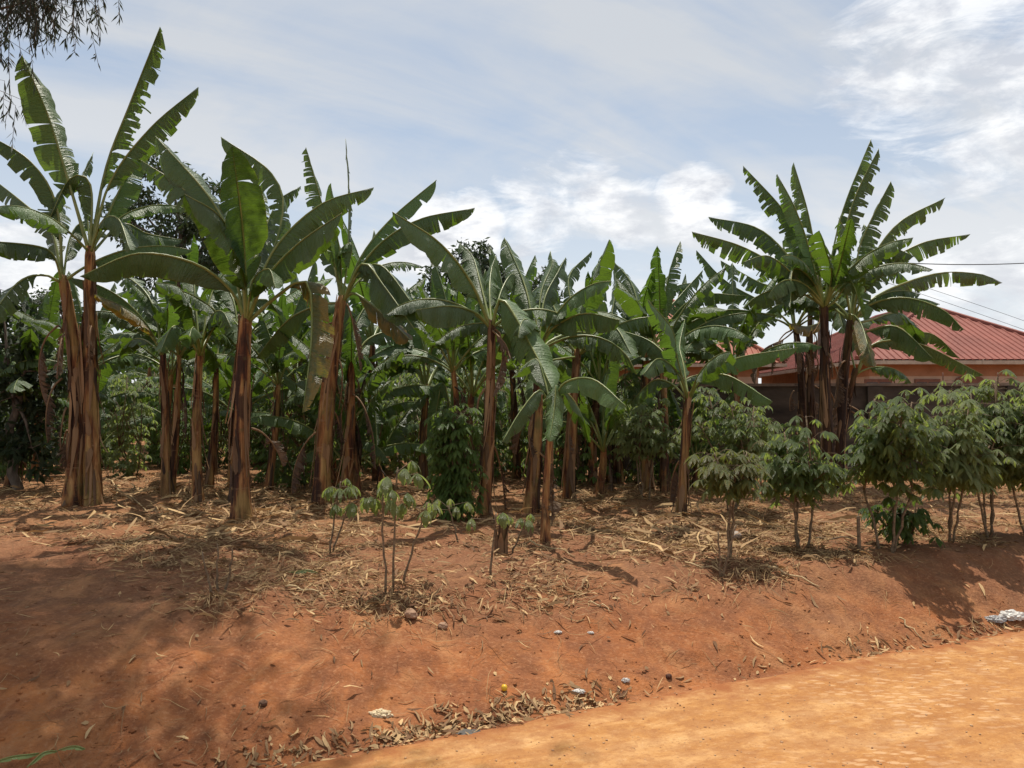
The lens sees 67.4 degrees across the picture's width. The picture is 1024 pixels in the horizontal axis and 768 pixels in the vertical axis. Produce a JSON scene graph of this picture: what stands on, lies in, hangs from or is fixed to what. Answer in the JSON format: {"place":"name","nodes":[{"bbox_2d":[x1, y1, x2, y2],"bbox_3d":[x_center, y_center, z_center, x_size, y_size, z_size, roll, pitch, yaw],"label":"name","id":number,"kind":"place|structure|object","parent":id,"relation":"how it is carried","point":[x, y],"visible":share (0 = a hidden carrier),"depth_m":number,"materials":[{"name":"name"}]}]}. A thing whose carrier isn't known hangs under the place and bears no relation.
{"place":"outdoors","nodes":[
{"label":"outdoors","id":0,"kind":"place"},
{"bbox_2d":[0,419,1023,767],"bbox_3d":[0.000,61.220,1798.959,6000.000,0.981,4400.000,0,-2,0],"label":"ground","id":1,"kind":"structure","parent":0,"point":[268,657],"depth_m":5.19,"materials":[{"name":"red soil"}]},
{"bbox_2d":[0,289,68,489],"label":"shrub","id":2,"kind":"object","parent":1,"relation":"on","point":[16,447],"visible":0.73,"depth_m":12.35,"materials":[{"name":"green plant"}]},
{"bbox_2d":[6,285,82,348],"bbox_3d":[-22.271,-1.196,36.054,5.500,6.818,3.170,0,-2,0],"label":"tree","id":3,"kind":"object","parent":1,"relation":"on","point":[41,296],"visible":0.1,"depth_m":35.77,"materials":[{"name":"green plant"}]},
{"bbox_2d":[0,272,118,474],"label":"banana plant","id":4,"kind":"object","parent":1,"relation":"on","point":[54,294],"visible":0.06,"depth_m":14.85,"materials":[{"name":"green plant"}]},
{"bbox_2d":[0,0,123,152],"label":"eucalyptus tree","id":5,"kind":"object","parent":1,"relation":"on","point":[29,10],"visible":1,"depth_m":9.88,"materials":[{"name":"green plant"}]},
{"bbox_2d":[0,292,151,488],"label":"banana plant","id":6,"kind":"object","parent":1,"relation":"on","point":[20,384],"visible":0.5,"depth_m":12.65,"materials":[{"name":"green plant"}]},
{"bbox_2d":[0,271,157,433],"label":"banana plant","id":7,"kind":"object","parent":1,"relation":"on","point":[44,328],"visible":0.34,"depth_m":12.48,"materials":[{"name":"green plant"}]},
{"bbox_2d":[55,372,127,467],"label":"cassava plant","id":8,"kind":"object","parent":1,"relation":"on","point":[107,444],"visible":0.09,"depth_m":17.00,"materials":[{"name":"green plant"}]},
{"bbox_2d":[0,141,191,507],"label":"banana plant","id":9,"kind":"object","parent":1,"relation":"on","point":[70,460],"visible":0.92,"depth_m":10.51,"materials":[{"name":"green plant"}]},
{"bbox_2d":[35,350,158,408],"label":"banana plant","id":10,"kind":"object","parent":1,"relation":"on","point":[104,382],"visible":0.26,"depth_m":14.54,"materials":[{"name":"green plant"}]},
{"bbox_2d":[0,27,198,505],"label":"banana plant","id":11,"kind":"object","parent":1,"relation":"on","point":[39,107],"visible":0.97,"depth_m":10.59,"materials":[{"name":"green plant"}]},
{"bbox_2d":[44,388,160,472],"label":"banana plant","id":12,"kind":"object","parent":1,"relation":"on","point":[145,420],"visible":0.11,"depth_m":16.22,"materials":[{"name":"green plant"}]},
{"bbox_2d":[101,372,157,477],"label":"cassava plant","id":13,"kind":"object","parent":1,"relation":"on","point":[128,416],"visible":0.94,"depth_m":14.68,"materials":[{"name":"green plant"}]},
{"bbox_2d":[79,278,216,435],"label":"banana plant","id":14,"kind":"object","parent":1,"relation":"on","point":[171,371],"visible":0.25,"depth_m":13.64,"materials":[{"name":"green plant"}]},
{"bbox_2d":[117,381,189,466],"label":"cassava plant","id":15,"kind":"object","parent":1,"relation":"on","point":[156,459],"visible":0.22,"depth_m":16.95,"materials":[{"name":"green plant"}]},
{"bbox_2d":[85,150,240,376],"bbox_3d":[-11.015,-2.821,25.272,5.087,9.828,3.061,-1,-2,20],"label":"tree","id":16,"kind":"object","parent":1,"relation":"on","point":[185,230],"visible":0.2,"depth_m":24.94,"materials":[{"name":"green plant"}]},
{"bbox_2d":[70,266,260,496],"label":"banana plant","id":17,"kind":"object","parent":1,"relation":"on","point":[123,313],"visible":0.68,"depth_m":11.19,"materials":[{"name":"green plant"}]},
{"bbox_2d":[100,234,249,491],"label":"banana plant","id":18,"kind":"object","parent":1,"relation":"on","point":[140,296],"visible":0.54,"depth_m":12.09,"materials":[{"name":"green plant"}]},
{"bbox_2d":[158,402,204,473],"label":"cassava plant","id":19,"kind":"object","parent":1,"relation":"on","point":[185,448],"visible":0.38,"depth_m":15.20,"materials":[{"name":"green plant"}]},
{"bbox_2d":[134,389,229,468],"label":"banana plant","id":20,"kind":"object","parent":1,"relation":"on","point":[207,422],"visible":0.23,"depth_m":16.48,"materials":[{"name":"green plant"}]},
{"bbox_2d":[124,323,271,486],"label":"banana plant","id":21,"kind":"object","parent":1,"relation":"on","point":[211,471],"visible":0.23,"depth_m":13.09,"materials":[{"name":"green plant"}]},
{"bbox_2d":[153,246,258,504],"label":"banana plant","id":22,"kind":"object","parent":1,"relation":"on","point":[217,322],"visible":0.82,"depth_m":10.60,"materials":[{"name":"green plant"}]},
{"bbox_2d":[144,345,269,455],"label":"banana plant","id":23,"kind":"object","parent":1,"relation":"on","point":[228,372],"visible":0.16,"depth_m":16.04,"materials":[{"name":"green plant"}]},
{"bbox_2d":[202,544,232,592],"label":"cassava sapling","id":24,"kind":"object","parent":1,"relation":"on","point":[217,577],"visible":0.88,"depth_m":5.37,"materials":[{"name":"brown plant"}]},
{"bbox_2d":[151,287,285,502],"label":"banana plant","id":25,"kind":"object","parent":1,"relation":"on","point":[201,305],"visible":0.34,"depth_m":11.15,"materials":[{"name":"green plant"}]},
{"bbox_2d":[190,379,254,468],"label":"cassava plant","id":26,"kind":"object","parent":1,"relation":"on","point":[224,439],"visible":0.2,"depth_m":16.80,"materials":[{"name":"green plant"}]},
{"bbox_2d":[80,136,373,522],"bbox_3d":[-3.032,-0.693,9.047,2.780,4.687,2.573,0,-2,0],"label":"banana plant","id":27,"kind":"object","parent":1,"relation":"on","point":[241,236],"visible":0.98,"depth_m":8.67,"materials":[{"name":"green plant"}]},
{"bbox_2d":[181,350,274,410],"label":"banana plant","id":28,"kind":"object","parent":1,"relation":"on","point":[258,374],"visible":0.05,"depth_m":16.19,"materials":[{"name":"green plant"}]},
{"bbox_2d":[172,349,295,477],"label":"banana plant","id":29,"kind":"object","parent":1,"relation":"on","point":[260,384],"visible":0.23,"depth_m":14.90,"materials":[{"name":"green plant"}]},
{"bbox_2d":[175,277,345,490],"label":"banana plant","id":30,"kind":"object","parent":1,"relation":"on","point":[272,359],"visible":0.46,"depth_m":12.30,"materials":[{"name":"green plant"}]},
{"bbox_2d":[199,267,332,486],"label":"banana plant","id":31,"kind":"object","parent":1,"relation":"on","point":[295,295],"visible":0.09,"depth_m":13.16,"materials":[{"name":"green plant"}]},
{"bbox_2d":[250,401,305,483],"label":"cassava plant","id":32,"kind":"object","parent":1,"relation":"on","point":[266,430],"visible":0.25,"depth_m":13.31,"materials":[{"name":"green plant"}]},
{"bbox_2d":[231,273,356,472],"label":"banana plant","id":33,"kind":"object","parent":1,"relation":"on","point":[271,292],"visible":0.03,"depth_m":15.02,"materials":[{"name":"green plant"}]},
{"bbox_2d":[260,368,340,488],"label":"cassava plant","id":34,"kind":"object","parent":1,"relation":"on","point":[306,476],"visible":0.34,"depth_m":12.64,"materials":[{"name":"green plant"}]},
{"bbox_2d":[253,262,363,473],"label":"banana plant","id":35,"kind":"object","parent":1,"relation":"on","point":[313,278],"visible":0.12,"depth_m":14.36,"materials":[{"name":"green plant"}]},
{"bbox_2d":[251,369,416,488],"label":"banana plant","id":36,"kind":"object","parent":1,"relation":"on","point":[390,411],"visible":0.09,"depth_m":12.65,"materials":[{"name":"green plant"}]},
{"bbox_2d":[265,301,412,496],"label":"banana plant","id":37,"kind":"object","parent":1,"relation":"on","point":[363,324],"visible":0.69,"depth_m":11.45,"materials":[{"name":"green plant"}]},
{"bbox_2d":[251,374,432,462],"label":"banana plant","id":38,"kind":"object","parent":1,"relation":"on","point":[295,428],"visible":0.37,"depth_m":11.78,"materials":[{"name":"green plant"}]},
{"bbox_2d":[322,478,365,553],"bbox_3d":[-1.540,1.230,7.050,0.394,0.730,0.391,0,-2,0],"label":"cassava sapling","id":39,"kind":"object","parent":1,"relation":"on","point":[350,509],"visible":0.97,"depth_m":6.97,"materials":[{"name":"green plant"}]},
{"bbox_2d":[291,391,430,488],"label":"banana plant","id":40,"kind":"object","parent":1,"relation":"on","point":[398,431],"visible":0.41,"depth_m":12.52,"materials":[{"name":"green plant"}]},
{"bbox_2d":[276,299,450,496],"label":"banana plant","id":41,"kind":"object","parent":1,"relation":"on","point":[302,350],"visible":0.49,"depth_m":11.56,"materials":[{"name":"green plant"}]},
{"bbox_2d":[256,139,474,504],"bbox_3d":[-2.072,-0.870,10.892,1.976,5.195,3.493,1,-2,-36],"label":"banana plant","id":42,"kind":"object","parent":1,"relation":"on","point":[388,293],"visible":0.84,"depth_m":10.40,"materials":[{"name":"green plant"}]},
{"bbox_2d":[308,222,425,480],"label":"banana plant","id":43,"kind":"object","parent":1,"relation":"on","point":[359,288],"visible":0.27,"depth_m":13.48,"materials":[{"name":"green plant"}]},
{"bbox_2d":[358,460,430,591],"bbox_3d":[-0.857,1.060,5.601,0.528,0.990,0.363,0,-2,0],"label":"cassava sapling","id":44,"kind":"object","parent":1,"relation":"on","point":[385,490],"visible":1,"depth_m":5.56,"materials":[{"name":"green plant"}]},
{"bbox_2d":[346,275,462,486],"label":"banana plant","id":45,"kind":"object","parent":1,"relation":"on","point":[436,374],"visible":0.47,"depth_m":12.83,"materials":[{"name":"green plant"}]},
{"bbox_2d":[378,366,435,475],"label":"cassava plant","id":46,"kind":"object","parent":1,"relation":"on","point":[397,462],"visible":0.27,"depth_m":14.70,"materials":[{"name":"green plant"}]},
{"bbox_2d":[393,502,442,583],"bbox_3d":[-0.711,1.205,5.750,0.374,0.648,0.318,0,-2,0],"label":"cassava sapling","id":47,"kind":"object","parent":1,"relation":"on","point":[430,508],"visible":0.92,"depth_m":5.69,"materials":[{"name":"green plant"}]},
{"bbox_2d":[370,264,503,423],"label":"banana plant","id":48,"kind":"object","parent":1,"relation":"on","point":[424,333],"visible":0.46,"depth_m":11.30,"materials":[{"name":"green plant"}]},
{"bbox_2d":[427,499,473,542],"bbox_3d":[-0.613,1.349,7.421,0.400,0.456,0.373,-1,-2,33],"label":"cassava sapling","id":49,"kind":"object","parent":1,"relation":"on","point":[468,506],"visible":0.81,"depth_m":7.43,"materials":[{"name":"green plant"}]},
{"bbox_2d":[419,403,488,521],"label":"cassava plant","id":50,"kind":"object","parent":1,"relation":"on","point":[451,457],"visible":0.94,"depth_m":8.94,"materials":[{"name":"green plant"}]},
{"bbox_2d":[427,367,483,446],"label":"banana plant","id":51,"kind":"object","parent":1,"relation":"on","point":[439,389],"visible":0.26,"depth_m":12.42,"materials":[{"name":"green plant"}]},
{"bbox_2d":[402,318,508,413],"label":"banana plant","id":52,"kind":"object","parent":1,"relation":"on","point":[476,366],"visible":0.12,"depth_m":15.94,"materials":[{"name":"green plant"}]},
{"bbox_2d":[379,270,546,483],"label":"banana plant","id":53,"kind":"object","parent":1,"relation":"on","point":[475,384],"visible":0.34,"depth_m":12.04,"materials":[{"name":"green plant"}]},
{"bbox_2d":[417,237,513,390],"bbox_3d":[-1.622,-1.734,29.244,4.281,7.771,3.424,-1,-2,32],"label":"tree","id":54,"kind":"object","parent":1,"relation":"on","point":[482,259],"visible":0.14,"depth_m":28.81,"materials":[{"name":"green plant"}]},
{"bbox_2d":[386,212,564,515],"bbox_3d":[-0.418,-0.036,9.502,2.338,3.938,2.316,0,-2,0],"label":"banana plant","id":55,"kind":"object","parent":1,"relation":"on","point":[436,313],"visible":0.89,"depth_m":9.36,"materials":[{"name":"green plant"}]},
{"bbox_2d":[436,247,562,478],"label":"banana plant","id":56,"kind":"object","parent":1,"relation":"on","point":[531,273],"visible":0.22,"depth_m":14.53,"materials":[{"name":"green plant"}]},
{"bbox_2d":[466,512,534,575],"bbox_3d":[-0.074,1.278,6.471,0.352,0.572,1.394,0,-2,11],"label":"cassava sapling","id":57,"kind":"object","parent":1,"relation":"on","point":[503,519],"visible":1,"depth_m":5.96,"materials":[{"name":"green plant"}]},
{"bbox_2d":[492,509,509,554],"bbox_3d":[-0.099,1.375,6.944,0.170,0.491,0.172,0,-2,0],"label":"stump","id":58,"kind":"object","parent":1,"relation":"on","point":[501,540],"visible":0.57,"depth_m":6.92,"materials":[{"name":"brown wood"}]},
{"bbox_2d":[475,383,528,477],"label":"cassava plant","id":59,"kind":"object","parent":1,"relation":"on","point":[498,440],"visible":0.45,"depth_m":14.56,"materials":[{"name":"green plant"}]},
{"bbox_2d":[0,516,1015,766],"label":"dead twigs","id":60,"kind":"object","parent":1,"relation":"on","point":[382,636],"visible":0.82,"depth_m":4.95,"materials":[{"name":"wood"}]},
{"bbox_2d":[0,494,1019,767],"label":"soil clods","id":61,"kind":"object","parent":1,"relation":"on","point":[354,622],"visible":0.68,"depth_m":4.84,"materials":[{"name":"brown soil"}]},
{"bbox_2d":[0,462,1023,767],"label":"leaf litter","id":62,"kind":"object","parent":1,"relation":"on","point":[374,602],"visible":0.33,"depth_m":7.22,"materials":[{"name":"beige plant"}]},
{"bbox_2d":[428,237,640,514],"bbox_3d":[0.278,-0.213,9.809,2.736,3.860,2.318,0,-2,0],"label":"banana plant","id":63,"kind":"object","parent":1,"relation":"on","point":[547,296],"visible":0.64,"depth_m":9.75,"materials":[{"name":"green plant"}]},
{"bbox_2d":[514,363,586,481],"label":"cassava plant","id":64,"kind":"object","parent":1,"relation":"on","point":[555,456],"visible":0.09,"depth_m":14.20,"materials":[{"name":"green plant"}]},
{"bbox_2d":[502,358,626,543],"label":"banana plant","id":65,"kind":"object","parent":1,"relation":"on","point":[599,392],"visible":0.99,"depth_m":7.26,"materials":[{"name":"green plant"}]},
{"bbox_2d":[116,608,1022,767],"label":"roadside litter","id":66,"kind":"object","parent":1,"relation":"on","point":[443,728],"visible":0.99,"depth_m":4.24,"materials":[{"name":"beige plant"}]},
{"bbox_2d":[503,344,658,494],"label":"banana plant","id":67,"kind":"object","parent":1,"relation":"on","point":[610,378],"visible":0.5,"depth_m":11.72,"materials":[{"name":"green plant"}]},
{"bbox_2d":[542,366,622,486],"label":"cassava plant","id":68,"kind":"object","parent":1,"relation":"on","point":[583,468],"visible":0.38,"depth_m":12.96,"materials":[{"name":"green plant"}]},
{"bbox_2d":[518,240,672,500],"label":"banana plant","id":69,"kind":"object","parent":1,"relation":"on","point":[601,272],"visible":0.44,"depth_m":10.88,"materials":[{"name":"green plant"}]},
{"bbox_2d":[542,374,660,482],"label":"banana plant","id":70,"kind":"object","parent":1,"relation":"on","point":[557,441],"visible":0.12,"depth_m":13.44,"materials":[{"name":"green plant"}]},
{"bbox_2d":[558,269,667,481],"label":"banana plant","id":71,"kind":"object","parent":1,"relation":"on","point":[617,466],"visible":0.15,"depth_m":13.62,"materials":[{"name":"green plant"}]},
{"bbox_2d":[513,260,714,486],"bbox_3d":[1.808,-0.174,13.147,3.458,3.964,2.650,-1,-2,18],"label":"banana plant","id":72,"kind":"object","parent":1,"relation":"on","point":[559,350],"visible":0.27,"depth_m":12.86,"materials":[{"name":"green plant"}]},
{"bbox_2d":[558,301,694,481],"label":"banana plant","id":73,"kind":"object","parent":1,"relation":"on","point":[568,363],"visible":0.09,"depth_m":13.85,"materials":[{"name":"green plant"}]},
{"bbox_2d":[607,366,659,483],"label":"cassava plant","id":74,"kind":"object","parent":1,"relation":"on","point":[631,472],"visible":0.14,"depth_m":13.72,"materials":[{"name":"green plant"}]},
{"bbox_2d":[608,398,680,499],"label":"cassava plant","id":75,"kind":"object","parent":1,"relation":"on","point":[638,443],"visible":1,"depth_m":10.86,"materials":[{"name":"green plant"}]},
{"bbox_2d":[626,391,694,487],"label":"cassava plant","id":76,"kind":"object","parent":1,"relation":"on","point":[677,452],"visible":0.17,"depth_m":13.36,"materials":[{"name":"green plant"}]},
{"bbox_2d":[617,275,741,463],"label":"banana plant","id":77,"kind":"object","parent":1,"relation":"on","point":[692,378],"visible":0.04,"depth_m":14.19,"materials":[{"name":"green plant"}]},
{"bbox_2d":[597,242,773,493],"bbox_3d":[2.602,-0.278,12.215,3.152,4.153,2.785,0,-2,3],"label":"banana plant","id":78,"kind":"object","parent":1,"relation":"on","point":[712,329],"visible":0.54,"depth_m":12.00,"materials":[{"name":"green plant"}]},
{"bbox_2d":[611,263,776,489],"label":"banana plant","id":79,"kind":"object","parent":1,"relation":"on","point":[703,315],"visible":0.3,"depth_m":12.70,"materials":[{"name":"green plant"}]},
{"bbox_2d":[673,380,723,481],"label":"cassava plant","id":80,"kind":"object","parent":1,"relation":"on","point":[705,404],"visible":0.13,"depth_m":13.53,"materials":[{"name":"green plant"}]},
{"bbox_2d":[617,299,786,383],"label":"house","id":81,"kind":"structure","parent":1,"relation":"on","point":[696,367],"depth_m":26.65,"materials":[{"name":"metal"}]},
{"bbox_2d":[652,388,758,487],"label":"banana plant","id":82,"kind":"object","parent":1,"relation":"on","point":[677,412],"visible":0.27,"depth_m":12.94,"materials":[{"name":"green plant"}]},
{"bbox_2d":[624,299,797,514],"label":"banana plant","id":83,"kind":"object","parent":1,"relation":"on","point":[669,365],"visible":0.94,"depth_m":9.16,"materials":[{"name":"green plant"}]},
{"bbox_2d":[682,440,773,557],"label":"cassava plant","id":84,"kind":"object","parent":1,"relation":"on","point":[737,482],"visible":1,"depth_m":6.58,"materials":[{"name":"green plant"}]},
{"bbox_2d":[680,386,788,510],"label":"cassava plant","id":85,"kind":"object","parent":1,"relation":"on","point":[741,434],"visible":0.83,"depth_m":9.54,"materials":[{"name":"green plant"}]},
{"bbox_2d":[655,262,820,464],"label":"banana plant","id":86,"kind":"object","parent":1,"relation":"on","point":[711,347],"visible":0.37,"depth_m":12.57,"materials":[{"name":"green plant"}]},
{"bbox_2d":[754,418,802,493],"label":"cassava plant","id":87,"kind":"object","parent":1,"relation":"on","point":[782,451],"visible":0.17,"depth_m":11.32,"materials":[{"name":"green plant"}]},
{"bbox_2d":[696,247,862,461],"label":"banana plant","id":88,"kind":"object","parent":1,"relation":"on","point":[760,287],"visible":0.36,"depth_m":13.64,"materials":[{"name":"green plant"}]},
{"bbox_2d":[751,415,847,547],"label":"cassava plant","id":89,"kind":"object","parent":1,"relation":"on","point":[804,475],"visible":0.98,"depth_m":7.11,"materials":[{"name":"green plant"}]},
{"bbox_2d":[757,200,864,460],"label":"banana plant","id":90,"kind":"object","parent":1,"relation":"on","point":[812,404],"visible":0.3,"depth_m":14.39,"materials":[{"name":"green plant"}]},
{"bbox_2d":[600,372,1023,475],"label":"perimeter wall","id":91,"kind":"structure","parent":1,"relation":"on","point":[778,395],"depth_m":15.10,"materials":[{"name":"brown brick"}]},
{"bbox_2d":[692,140,932,494],"bbox_3d":[4.367,-1.061,11.914,3.652,5.673,2.360,0,-2,0],"label":"banana plant","id":92,"kind":"object","parent":1,"relation":"on","point":[797,271],"visible":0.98,"depth_m":11.77,"materials":[{"name":"green plant"}]},
{"bbox_2d":[767,181,1001,490],"bbox_3d":[6.371,-0.721,12.181,4.116,4.952,2.305,0,-2,0],"label":"banana plant","id":93,"kind":"object","parent":1,"relation":"on","point":[892,304],"visible":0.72,"depth_m":12.11,"materials":[{"name":"green plant"}]},
{"bbox_2d":[758,307,1023,382],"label":"house","id":94,"kind":"structure","parent":1,"relation":"on","point":[988,350],"depth_m":22.89,"materials":[{"name":"red metal"}]},
{"bbox_2d":[835,387,947,552],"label":"cassava plant","id":95,"kind":"object","parent":1,"relation":"on","point":[882,449],"visible":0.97,"depth_m":6.90,"materials":[{"name":"green plant"}]},
{"bbox_2d":[819,318,982,458],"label":"banana plant","id":96,"kind":"object","parent":1,"relation":"on","point":[940,358],"visible":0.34,"depth_m":12.98,"materials":[{"name":"green plant"}]},
{"bbox_2d":[856,497,945,547],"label":"shrub","id":97,"kind":"object","parent":1,"relation":"on","point":[914,519],"visible":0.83,"depth_m":7.19,"materials":[{"name":"green plant"}]},
{"bbox_2d":[916,389,1017,541],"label":"cassava plant","id":98,"kind":"object","parent":1,"relation":"on","point":[963,465],"visible":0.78,"depth_m":7.22,"materials":[{"name":"green plant"}]},
{"bbox_2d":[933,369,1023,539],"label":"cassava plant","id":99,"kind":"object","parent":1,"relation":"on","point":[986,395],"visible":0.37,"depth_m":7.80,"materials":[{"name":"green plant"}]},
{"bbox_2d":[983,382,1023,534],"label":"cassava plant","id":100,"kind":"object","parent":1,"relation":"on","point":[1010,414],"visible":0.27,"depth_m":7.81,"materials":[{"name":"green plant"}]},
{"bbox_2d":[0,0,1023,382],"label":"sky","id":101,"kind":"structure","parent":0,"point":[569,128],"materials":[{"name":"blue"}]},
{"bbox_2d":[283,631,1023,767],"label":"dirt road","id":102,"kind":"structure","parent":0,"point":[1000,680],"depth_m":4.07,"materials":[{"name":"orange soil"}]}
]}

